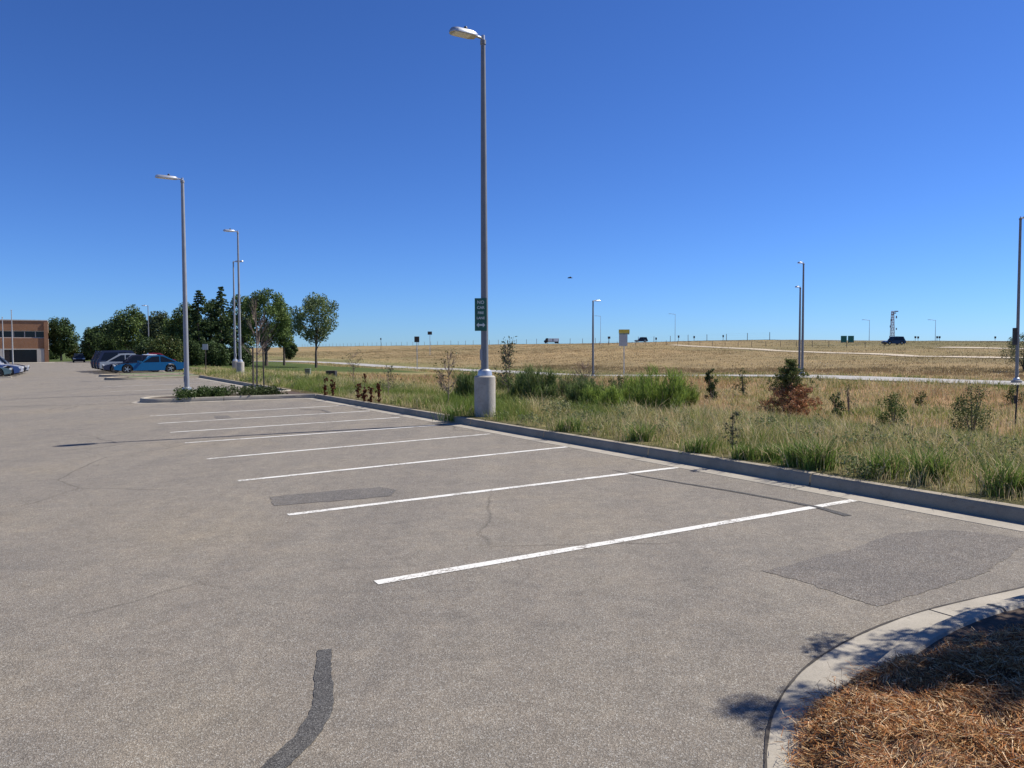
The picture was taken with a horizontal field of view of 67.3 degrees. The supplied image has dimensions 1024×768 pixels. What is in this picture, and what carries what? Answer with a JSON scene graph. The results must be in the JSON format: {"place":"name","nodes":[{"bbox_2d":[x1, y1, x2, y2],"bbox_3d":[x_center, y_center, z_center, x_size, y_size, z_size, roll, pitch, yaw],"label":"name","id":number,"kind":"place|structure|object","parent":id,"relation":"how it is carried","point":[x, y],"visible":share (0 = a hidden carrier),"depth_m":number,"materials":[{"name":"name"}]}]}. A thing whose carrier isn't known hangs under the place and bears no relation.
{"place":"outdoors","nodes":[
{"label":"outdoors","id":0,"kind":"place"},
{"bbox_2d":[0,361,1023,767],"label":"parking lot","id":1,"kind":"structure","parent":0,"point":[172,595],"depth_m":5.46,"materials":[{"name":"asphalt"}]},
{"bbox_2d":[0,364,20,375],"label":"parked car","id":2,"kind":"object","parent":1,"relation":"on","point":[16,369],"visible":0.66,"depth_m":58.80,"materials":[{"name":"paint"}]},
{"bbox_2d":[95,350,134,371],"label":"parked car","id":3,"kind":"object","parent":1,"relation":"on","point":[103,356],"visible":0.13,"depth_m":66.44,"materials":[{"name":"blue paint"}]},
{"bbox_2d":[98,353,151,371],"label":"parked car","id":4,"kind":"object","parent":1,"relation":"on","point":[120,358],"visible":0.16,"depth_m":64.36,"materials":[{"name":"paint"}]},
{"bbox_2d":[102,355,166,372],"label":"parked car","id":5,"kind":"object","parent":1,"relation":"on","point":[129,359],"visible":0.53,"depth_m":62.41,"materials":[{"name":"paint"}]},
{"bbox_2d":[104,374,198,379],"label":"kerb","id":6,"kind":"structure","parent":1,"relation":"on","point":[137,378],"depth_m":48.06,"materials":[{"name":"concrete"}]},
{"bbox_2d":[99,372,212,376],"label":"kerb","id":7,"kind":"structure","parent":1,"relation":"on","point":[121,374],"depth_m":54.59,"materials":[{"name":"concrete"}]},
{"bbox_2d":[132,398,309,403],"bbox_3d":[-10.277,0.573,27.167,5.618,0.156,4.124,-2,3,-30],"label":"gutter","id":8,"kind":"object","parent":1,"relation":"on","point":[137,402],"visible":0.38,"depth_m":26.19,"materials":[{"name":"concrete"}]},
{"bbox_2d":[140,390,315,402],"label":"kerb","id":9,"kind":"structure","parent":1,"relation":"on","point":[197,399],"depth_m":26.48,"materials":[{"name":"concrete"}]},
{"bbox_2d":[170,417,400,432],"bbox_3d":[-5.059,0.932,17.800,5.254,0.079,0.105,-2,3,-30],"label":"parking line","id":10,"kind":"object","parent":1,"relation":"on","point":[287,424],"visible":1,"depth_m":17.75,"materials":[{"name":"white paint"}]},
{"bbox_2d":[261,649,333,767],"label":"tar seal","id":11,"kind":"object","parent":1,"relation":"on","point":[289,752],"visible":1,"depth_m":3.64,"materials":[{"name":"asphalt"}]},
{"bbox_2d":[185,425,436,442],"bbox_3d":[-3.940,1.015,15.803,5.143,0.077,0.105,-2,3,-29],"label":"parking line","id":12,"kind":"object","parent":1,"relation":"on","point":[307,434],"visible":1,"depth_m":15.65,"materials":[{"name":"white paint"}]},
{"bbox_2d":[270,487,396,505],"bbox_3d":[-2.086,1.322,9.129,1.491,0.022,0.686,-1,3,-22],"label":"asphalt patch","id":13,"kind":"object","parent":1,"relation":"on","point":[337,495],"visible":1,"depth_m":9.09,"materials":[{"name":"asphalt"}]},
{"bbox_2d":[207,434,485,458],"bbox_3d":[-2.673,1.095,13.804,5.306,0.080,0.105,-2,3,-32],"label":"parking line","id":14,"kind":"object","parent":1,"relation":"on","point":[341,446],"visible":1,"depth_m":13.53,"materials":[{"name":"white paint"}]},
{"bbox_2d":[238,447,564,480],"bbox_3d":[-1.359,1.180,11.685,5.410,0.081,0.105,-2,3,-32],"label":"parking line","id":15,"kind":"object","parent":1,"relation":"on","point":[395,464],"visible":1,"depth_m":11.44,"materials":[{"name":"white paint"}]},
{"bbox_2d":[288,467,677,515],"bbox_3d":[0.013,1.270,9.458,5.468,0.082,0.105,-2,3,-30],"label":"parking line","id":16,"kind":"object","parent":1,"relation":"on","point":[313,511],"visible":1,"depth_m":9.16,"materials":[{"name":"white paint"}]},
{"bbox_2d":[374,499,855,583],"bbox_3d":[1.459,1.365,7.103,5.667,0.085,0.105,-2,3,-29],"label":"parking line","id":17,"kind":"object","parent":1,"relation":"on","point":[434,572],"visible":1,"depth_m":6.67,"materials":[{"name":"white paint"}]},
{"bbox_2d":[310,398,1023,531],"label":"gutter","id":18,"kind":"object","parent":1,"relation":"on","point":[990,521],"visible":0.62,"depth_m":9.61,"materials":[{"name":"concrete"}]},
{"bbox_2d":[615,470,849,515],"bbox_3d":[2.410,1.244,9.168,0.195,0.004,3.605,-2,3,-33],"label":"tar seal","id":19,"kind":"object","parent":1,"relation":"on","point":[834,511],"visible":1,"depth_m":8.52,"materials":[{"name":"asphalt"}]},
{"bbox_2d":[762,530,1023,605],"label":"asphalt patch","id":20,"kind":"object","parent":1,"relation":"on","point":[888,569],"visible":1,"depth_m":5.96,"materials":[{"name":"asphalt"}]},
{"bbox_2d":[764,586,1023,767],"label":"tar seal","id":21,"kind":"object","parent":1,"relation":"on","point":[792,680],"visible":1,"depth_m":4.11,"materials":[{"name":"asphalt"}]},
{"bbox_2d":[767,588,1023,767],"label":"kerb","id":22,"kind":"object","parent":1,"relation":"on","point":[875,645],"visible":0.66,"depth_m":4.14,"materials":[{"name":"concrete"}]},
{"bbox_2d":[769,618,1023,767],"bbox_3d":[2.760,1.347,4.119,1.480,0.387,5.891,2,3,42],"label":"pine needle mulch","id":23,"kind":"object","parent":1,"relation":"on","point":[848,694],"visible":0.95,"depth_m":3.18,"materials":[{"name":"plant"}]},
{"bbox_2d":[862,595,1023,684],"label":"kerb","id":24,"kind":"structure","parent":1,"relation":"on","point":[918,642],"depth_m":4.29,"materials":[{"name":"concrete"}]},
{"bbox_2d":[912,607,1023,662],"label":"mulch bed","id":25,"kind":"object","parent":1,"relation":"on","point":[1015,616],"visible":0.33,"depth_m":4.29,"materials":[{"name":"soil"}]},
{"bbox_2d":[0,0,1023,351],"label":"sky","id":26,"kind":"structure","parent":0,"point":[678,161],"materials":[{"name":"blue"}]},
{"bbox_2d":[9,339,1023,505],"bbox_3d":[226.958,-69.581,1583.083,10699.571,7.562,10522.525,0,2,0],"label":"ground","id":27,"kind":"structure","parent":0,"point":[301,366],"depth_m":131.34,"materials":[{"name":"plant"}]},
{"bbox_2d":[0,319,49,361],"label":"office building","id":28,"kind":"structure","parent":27,"relation":"on","point":[30,341],"depth_m":145.90,"materials":[{"name":"brown brick"}]},
{"bbox_2d":[48,316,80,360],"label":"broadleaf tree","id":29,"kind":"object","parent":27,"relation":"on","point":[58,335],"visible":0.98,"depth_m":166.78,"materials":[{"name":"green plant"}]},
{"bbox_2d":[78,326,101,356],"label":"broadleaf tree","id":30,"kind":"object","parent":27,"relation":"on","point":[88,345],"visible":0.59,"depth_m":148.78,"materials":[{"name":"green plant"}]},
{"bbox_2d":[89,319,125,350],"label":"broadleaf tree","id":31,"kind":"object","parent":27,"relation":"on","point":[104,343],"visible":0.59,"depth_m":143.25,"materials":[{"name":"green plant"}]},
{"bbox_2d":[104,304,146,349],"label":"broadleaf tree","id":32,"kind":"object","parent":27,"relation":"on","point":[127,327],"visible":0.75,"depth_m":133.18,"materials":[{"name":"green plant"}]},
{"bbox_2d":[131,336,158,354],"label":"bush","id":33,"kind":"object","parent":27,"relation":"on","point":[143,344],"visible":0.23,"depth_m":96.71,"materials":[{"name":"green plant"}]},
{"bbox_2d":[139,310,169,340],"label":"broadleaf tree","id":34,"kind":"object","parent":27,"relation":"on","point":[155,329],"visible":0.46,"depth_m":128.44,"materials":[{"name":"green plant"}]},
{"bbox_2d":[144,334,183,361],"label":"bush","id":35,"kind":"object","parent":27,"relation":"on","point":[172,348],"visible":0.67,"depth_m":87.03,"materials":[{"name":"green plant"}]},
{"bbox_2d":[159,315,188,339],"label":"broadleaf tree","id":36,"kind":"object","parent":27,"relation":"on","point":[165,327],"visible":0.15,"depth_m":120.72,"materials":[{"name":"green plant"}]},
{"bbox_2d":[170,302,202,342],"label":"broadleaf tree","id":37,"kind":"object","parent":27,"relation":"on","point":[178,324],"visible":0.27,"depth_m":118.71,"materials":[{"name":"green plant"}]},
{"bbox_2d":[177,338,204,365],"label":"bush","id":38,"kind":"object","parent":27,"relation":"on","point":[196,354],"visible":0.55,"depth_m":91.58,"materials":[{"name":"green plant"}]},
{"bbox_2d":[176,290,229,365],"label":"spruce tree","id":39,"kind":"object","parent":27,"relation":"on","point":[194,330],"visible":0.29,"depth_m":103.34,"materials":[{"name":"green plant"}]},
{"bbox_2d":[194,298,227,347],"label":"broadleaf tree","id":40,"kind":"object","parent":27,"relation":"on","point":[211,303],"visible":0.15,"depth_m":126.83,"materials":[{"name":"green plant"}]},
{"bbox_2d":[202,340,229,365],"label":"bush","id":41,"kind":"object","parent":27,"relation":"on","point":[217,355],"visible":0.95,"depth_m":95.38,"materials":[{"name":"green plant"}]},
{"bbox_2d":[205,286,250,365],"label":"spruce tree","id":42,"kind":"object","parent":27,"relation":"on","point":[219,309],"visible":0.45,"depth_m":105.17,"materials":[{"name":"green plant"}]},
{"bbox_2d":[149,391,315,398],"bbox_3d":[-9.998,0.435,27.348,5.554,0.083,3.850,-2,3,-30],"label":"planting bed","id":43,"kind":"object","parent":27,"relation":"on","point":[291,392],"visible":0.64,"depth_m":28.27,"materials":[{"name":"concrete"}]},
{"bbox_2d":[155,174,190,388],"bbox_3d":[-13.771,-4.106,31.310,1.220,8.783,0.400,-2,3,-30],"label":"lamp post","id":44,"kind":"object","parent":43,"relation":"on","point":[185,323],"visible":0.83,"depth_m":31.45,"materials":[{"name":"metal"}]},
{"bbox_2d":[173,385,230,399],"bbox_3d":[-10.929,0.329,27.034,1.947,0.659,1.981,-2,3,-33],"label":"creeping juniper","id":45,"kind":"object","parent":43,"relation":"on","point":[206,391],"visible":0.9,"depth_m":26.68,"materials":[{"name":"green plant"}]},
{"bbox_2d":[237,297,277,387],"bbox_3d":[-10.441,-1.724,31.590,1.807,4.003,1.434,2,3,36],"label":"staked sapling","id":46,"kind":"object","parent":43,"relation":"on","point":[258,346],"visible":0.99,"depth_m":31.52,"materials":[{"name":"plant"}]},
{"bbox_2d":[227,385,287,395],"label":"creeping juniper","id":47,"kind":"object","parent":43,"relation":"on","point":[260,390],"visible":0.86,"depth_m":27.24,"materials":[{"name":"green plant"}]},
{"bbox_2d":[223,228,243,372],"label":"lamp post","id":48,"kind":"object","parent":27,"relation":"on","point":[239,365],"visible":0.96,"depth_m":48.77,"materials":[{"name":"metal"}]},
{"bbox_2d":[232,260,243,368],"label":"lamp post","id":49,"kind":"object","parent":27,"relation":"on","point":[234,361],"visible":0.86,"depth_m":63.76,"materials":[{"name":"metal"}]},
{"bbox_2d":[221,294,255,348],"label":"broadleaf tree","id":50,"kind":"object","parent":27,"relation":"on","point":[245,338],"visible":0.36,"depth_m":120.95,"materials":[{"name":"green plant"}]},
{"bbox_2d":[230,344,251,366],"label":"bush","id":51,"kind":"object","parent":27,"relation":"on","point":[245,357],"visible":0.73,"depth_m":99.26,"materials":[{"name":"green plant"}]},
{"bbox_2d":[199,375,290,390],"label":"kerb","id":52,"kind":"structure","parent":27,"relation":"on","point":[228,381],"depth_m":39.85,"materials":[{"name":"concrete"}]},
{"bbox_2d":[241,288,292,365],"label":"broadleaf tree","id":53,"kind":"object","parent":27,"relation":"on","point":[279,312],"visible":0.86,"depth_m":111.00,"materials":[{"name":"green plant"}]},
{"bbox_2d":[272,320,294,364],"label":"broadleaf tree","id":54,"kind":"object","parent":27,"relation":"on","point":[283,343],"visible":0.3,"depth_m":117.55,"materials":[{"name":"green plant"}]},
{"bbox_2d":[285,342,297,359],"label":"bush","id":55,"kind":"object","parent":27,"relation":"on","point":[291,351],"visible":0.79,"depth_m":188.94,"materials":[{"name":"green plant"}]},
{"bbox_2d":[290,292,338,367],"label":"broadleaf tree","id":56,"kind":"object","parent":27,"relation":"on","point":[310,306],"visible":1,"depth_m":102.64,"materials":[{"name":"green plant"}]},
{"bbox_2d":[376,364,401,394],"bbox_3d":[-3.961,-0.086,24.976,0.790,1.136,0.756,0,2,0],"label":"bare sapling","id":57,"kind":"object","parent":27,"relation":"on","point":[388,380],"visible":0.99,"depth_m":24.90,"materials":[{"name":"brown plant"}]},
{"bbox_2d":[432,348,458,398],"bbox_3d":[-1.779,-0.147,20.276,0.630,1.626,0.836,2,3,36],"label":"bare sapling","id":58,"kind":"object","parent":27,"relation":"on","point":[445,381],"visible":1,"depth_m":20.28,"materials":[{"name":"brown plant"}]},
{"bbox_2d":[429,401,471,421],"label":"grass clump","id":59,"kind":"object","parent":27,"relation":"on","point":[453,412],"visible":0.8,"depth_m":17.60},
{"bbox_2d":[451,366,479,398],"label":"willow bush","id":60,"kind":"object","parent":27,"relation":"on","point":[464,382],"visible":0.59,"depth_m":23.28,"materials":[{"name":"green plant"}]},
{"bbox_2d":[449,26,495,416],"bbox_3d":[-0.879,-3.404,17.159,1.060,8.907,0.480,-2,3,-30],"label":"lamp post","id":61,"kind":"object","parent":27,"relation":"on","point":[484,388],"visible":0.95,"depth_m":17.24,"materials":[{"name":"metal"}]},
{"bbox_2d":[475,298,486,330],"bbox_3d":[-0.702,-1.563,17.328,0.270,0.733,0.113,0,2,0],"label":"post sign","id":62,"kind":"object","parent":61,"relation":"attached to","point":[480,314],"visible":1,"depth_m":17.28,"materials":[{"name":"metal"}]},
{"bbox_2d":[494,336,518,391],"bbox_3d":[-0.132,-0.480,25.275,0.780,2.204,0.753,-2,3,-33],"label":"bare sapling","id":63,"kind":"object","parent":27,"relation":"on","point":[507,360],"visible":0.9,"depth_m":25.19,"materials":[{"name":"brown plant"}]},
{"bbox_2d":[495,369,518,392],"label":"willow bush","id":64,"kind":"object","parent":27,"relation":"on","point":[500,387],"visible":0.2,"depth_m":38.61,"materials":[{"name":"green plant"}]},
{"bbox_2d":[506,367,527,397],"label":"willow bush","id":65,"kind":"object","parent":27,"relation":"on","point":[514,389],"visible":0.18,"depth_m":23.67,"materials":[{"name":"green plant"}]},
{"bbox_2d":[513,362,560,401],"bbox_3d":[0.768,-0.011,22.576,1.420,1.397,1.641,-1,3,-27],"label":"willow bush","id":66,"kind":"object","parent":27,"relation":"on","point":[533,382],"visible":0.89,"depth_m":22.41,"materials":[{"name":"green plant"}]},
{"bbox_2d":[313,332,769,346],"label":"wire fence","id":67,"kind":"object","parent":27,"relation":"on","point":[547,340],"visible":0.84,"depth_m":357.05,"materials":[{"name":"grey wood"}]},
{"bbox_2d":[545,413,591,431],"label":"grass clump","id":68,"kind":"object","parent":27,"relation":"on","point":[562,427],"visible":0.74,"depth_m":14.13,"materials":[{"name":"plant"}]},
{"bbox_2d":[555,371,586,397],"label":"willow bush","id":69,"kind":"object","parent":27,"relation":"on","point":[561,385],"visible":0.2,"depth_m":32.09,"materials":[{"name":"green plant"}]},
{"bbox_2d":[567,359,600,380],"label":"bare sapling","id":70,"kind":"object","parent":27,"relation":"on","point":[584,367],"visible":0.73,"depth_m":45.51,"materials":[{"name":"brown plant"}]},
{"bbox_2d":[562,374,607,406],"bbox_3d":[2.024,0.237,21.677,1.459,1.079,1.467,-2,3,-34],"label":"willow bush","id":71,"kind":"object","parent":27,"relation":"on","point":[573,393],"visible":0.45,"depth_m":21.45,"materials":[{"name":"green plant"}]},
{"bbox_2d":[592,299,600,375],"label":"lamp post","id":72,"kind":"object","parent":27,"relation":"on","point":[593,335],"visible":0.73,"depth_m":77.79,"materials":[{"name":"metal"}]},
{"bbox_2d":[578,382,630,408],"bbox_3d":[2.496,0.342,20.955,1.560,0.925,1.572,-1,2,-9],"label":"willow bush","id":73,"kind":"object","parent":27,"relation":"on","point":[608,394],"visible":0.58,"depth_m":20.69,"materials":[{"name":"green plant"}]},
{"bbox_2d":[619,329,629,374],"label":"road sign","id":74,"kind":"object","parent":27,"relation":"on","point":[623,336],"visible":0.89,"depth_m":81.75,"materials":[{"name":"metal"}]},
{"bbox_2d":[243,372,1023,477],"bbox_3d":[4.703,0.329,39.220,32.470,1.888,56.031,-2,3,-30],"label":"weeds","id":75,"kind":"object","parent":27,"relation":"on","point":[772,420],"visible":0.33,"depth_m":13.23,"materials":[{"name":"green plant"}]},
{"bbox_2d":[618,373,650,406],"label":"willow bush","id":76,"kind":"object","parent":27,"relation":"on","point":[633,386],"visible":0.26,"depth_m":28.17,"materials":[{"name":"green plant"}]},
{"bbox_2d":[617,421,660,441],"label":"grass clump","id":77,"kind":"object","parent":27,"relation":"on","point":[635,435],"visible":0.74,"depth_m":12.56,"materials":[{"name":"plant"}]},
{"bbox_2d":[631,362,690,410],"bbox_3d":[4.035,0.135,20.741,1.619,1.608,1.783,1,3,34],"label":"willow bush","id":78,"kind":"object","parent":27,"relation":"on","point":[658,393],"visible":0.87,"depth_m":20.51,"materials":[{"name":"green plant"}]},
{"bbox_2d":[316,394,1023,522],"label":"kerb","id":79,"kind":"structure","parent":27,"relation":"on","point":[992,509],"depth_m":9.79,"materials":[{"name":"concrete"}]},
{"bbox_2d":[681,382,701,407],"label":"willow bush","id":80,"kind":"object","parent":27,"relation":"on","point":[692,397],"visible":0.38,"depth_m":34.82,"materials":[{"name":"green plant"}]},
{"bbox_2d":[673,432,718,453],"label":"grass clump","id":81,"kind":"object","parent":27,"relation":"on","point":[693,447],"visible":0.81,"depth_m":11.15,"materials":[{"name":"plant"}]},
{"bbox_2d":[704,368,718,399],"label":"evergreen sapling","id":82,"kind":"object","parent":27,"relation":"on","point":[711,388],"visible":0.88,"depth_m":42.86,"materials":[{"name":"green plant"}]},
{"bbox_2d":[723,411,739,456],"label":"thistle","id":83,"kind":"object","parent":27,"relation":"on","point":[732,432],"visible":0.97,"depth_m":10.65,"materials":[{"name":"green plant"}]},
{"bbox_2d":[732,368,749,395],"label":"shrub","id":84,"kind":"object","parent":27,"relation":"on","point":[743,389],"visible":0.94,"depth_m":46.81,"materials":[{"name":"green plant"}]},
{"bbox_2d":[722,440,766,459],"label":"grass clump","id":85,"kind":"object","parent":27,"relation":"on","point":[740,452],"visible":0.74,"depth_m":10.43,"materials":[{"name":"plant"}]},
{"bbox_2d":[752,441,790,461],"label":"grass clump","id":86,"kind":"object","parent":27,"relation":"on","point":[768,453],"visible":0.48,"depth_m":10.25,"materials":[{"name":"plant"}]},
{"bbox_2d":[757,358,822,416],"bbox_3d":[10.530,0.272,29.305,2.155,2.556,2.390,-2,3,-30],"label":"dying pine","id":87,"kind":"object","parent":27,"relation":"on","point":[789,387],"visible":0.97,"depth_m":29.01,"materials":[{"name":"brown plant"}]},
{"bbox_2d":[772,434,823,466],"bbox_3d":[3.633,0.838,9.844,0.811,0.456,0.711,0,2,0],"label":"grass clump","id":88,"kind":"object","parent":27,"relation":"on","point":[790,458],"visible":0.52,"depth_m":9.77,"materials":[{"name":"plant"}]},
{"bbox_2d":[795,285,800,368],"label":"lamp post","id":89,"kind":"object","parent":27,"relation":"on","point":[799,349],"visible":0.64,"depth_m":74.77,"materials":[{"name":"metal"}]},
{"bbox_2d":[797,261,804,374],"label":"lamp post","id":90,"kind":"object","parent":27,"relation":"on","point":[802,350],"visible":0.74,"depth_m":65.77,"materials":[{"name":"metal"}]},
{"bbox_2d":[782,430,854,470],"bbox_3d":[3.836,0.811,9.601,0.922,0.529,1.038,1,3,29],"label":"grass clump","id":91,"kind":"object","parent":27,"relation":"on","point":[822,457],"visible":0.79,"depth_m":9.50,"materials":[{"name":"plant"}]},
{"bbox_2d":[829,392,846,417],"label":"juniper","id":92,"kind":"object","parent":27,"relation":"on","point":[838,405],"visible":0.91,"depth_m":31.38,"materials":[{"name":"green plant"}]},
{"bbox_2d":[840,380,858,415],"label":"shrub","id":93,"kind":"object","parent":27,"relation":"on","point":[848,400],"visible":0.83,"depth_m":32.42,"materials":[{"name":"brown plant"}]},
{"bbox_2d":[846,441,924,479],"bbox_3d":[4.430,0.867,8.965,0.971,0.476,0.879,0,2,0],"label":"grass clump","id":94,"kind":"object","parent":27,"relation":"on","point":[877,460],"visible":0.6,"depth_m":8.92,"materials":[{"name":"plant"}]},
{"bbox_2d":[874,393,908,427],"bbox_3d":[12.919,1.040,26.180,1.091,1.534,1.207,1,3,26],"label":"leafy sapling","id":95,"kind":"object","parent":27,"relation":"on","point":[891,410],"visible":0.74,"depth_m":26.16,"materials":[{"name":"green plant"}]},
{"bbox_2d":[881,336,905,344],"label":"passing car","id":96,"kind":"object","parent":27,"relation":"on","point":[897,340],"visible":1,"depth_m":173.50,"materials":[{"name":"black paint"}]},
{"bbox_2d":[877,440,973,484],"bbox_3d":[4.685,0.845,8.616,0.884,0.551,0.935,-2,3,-32],"label":"grass clump","id":97,"kind":"object","parent":27,"relation":"on","point":[930,464],"visible":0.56,"depth_m":8.52,"materials":[{"name":"plant"}]},
{"bbox_2d":[947,385,996,432],"bbox_3d":[14.804,0.932,24.815,1.451,1.942,1.420,0,2,0],"label":"leafy sapling","id":98,"kind":"object","parent":27,"relation":"on","point":[974,414],"visible":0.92,"depth_m":24.75,"materials":[{"name":"green plant"}]},
{"bbox_2d":[963,448,1023,496],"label":"grass clump","id":99,"kind":"object","parent":27,"relation":"on","point":[1009,476],"visible":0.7,"depth_m":7.80,"materials":[{"name":"plant"}]},
{"bbox_2d":[998,332,1023,369],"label":"broadleaf tree","id":100,"kind":"object","parent":27,"relation":"on","point":[1011,355],"visible":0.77,"depth_m":66.15,"materials":[{"name":"green plant"}]},
{"bbox_2d":[1003,384,1023,403],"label":"shrub","id":101,"kind":"object","parent":27,"relation":"on","point":[1012,389],"visible":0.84,"depth_m":36.90,"materials":[{"name":"green plant"}]},
{"bbox_2d":[1011,216,1023,382],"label":"lamp post","id":102,"kind":"object","parent":27,"relation":"on","point":[1016,379],"visible":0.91,"depth_m":47.41,"materials":[{"name":"metal"}]},
{"bbox_2d":[275,361,1023,384],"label":"field road","id":103,"kind":"structure","parent":0,"point":[832,376],"depth_m":59.79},
{"bbox_2d":[678,345,1022,357],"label":"dirt track","id":104,"kind":"structure","parent":0,"point":[854,353],"depth_m":132.19,"materials":[{"name":"soil"}]},
{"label":"asphalt bay","id":105,"kind":"structure","parent":0,"visible":0},
{"bbox_2d":[112,355,183,372],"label":"parked car","id":106,"kind":"object","parent":105,"relation":"on","point":[154,362],"visible":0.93,"depth_m":60.72,"materials":[{"name":"blue paint"}]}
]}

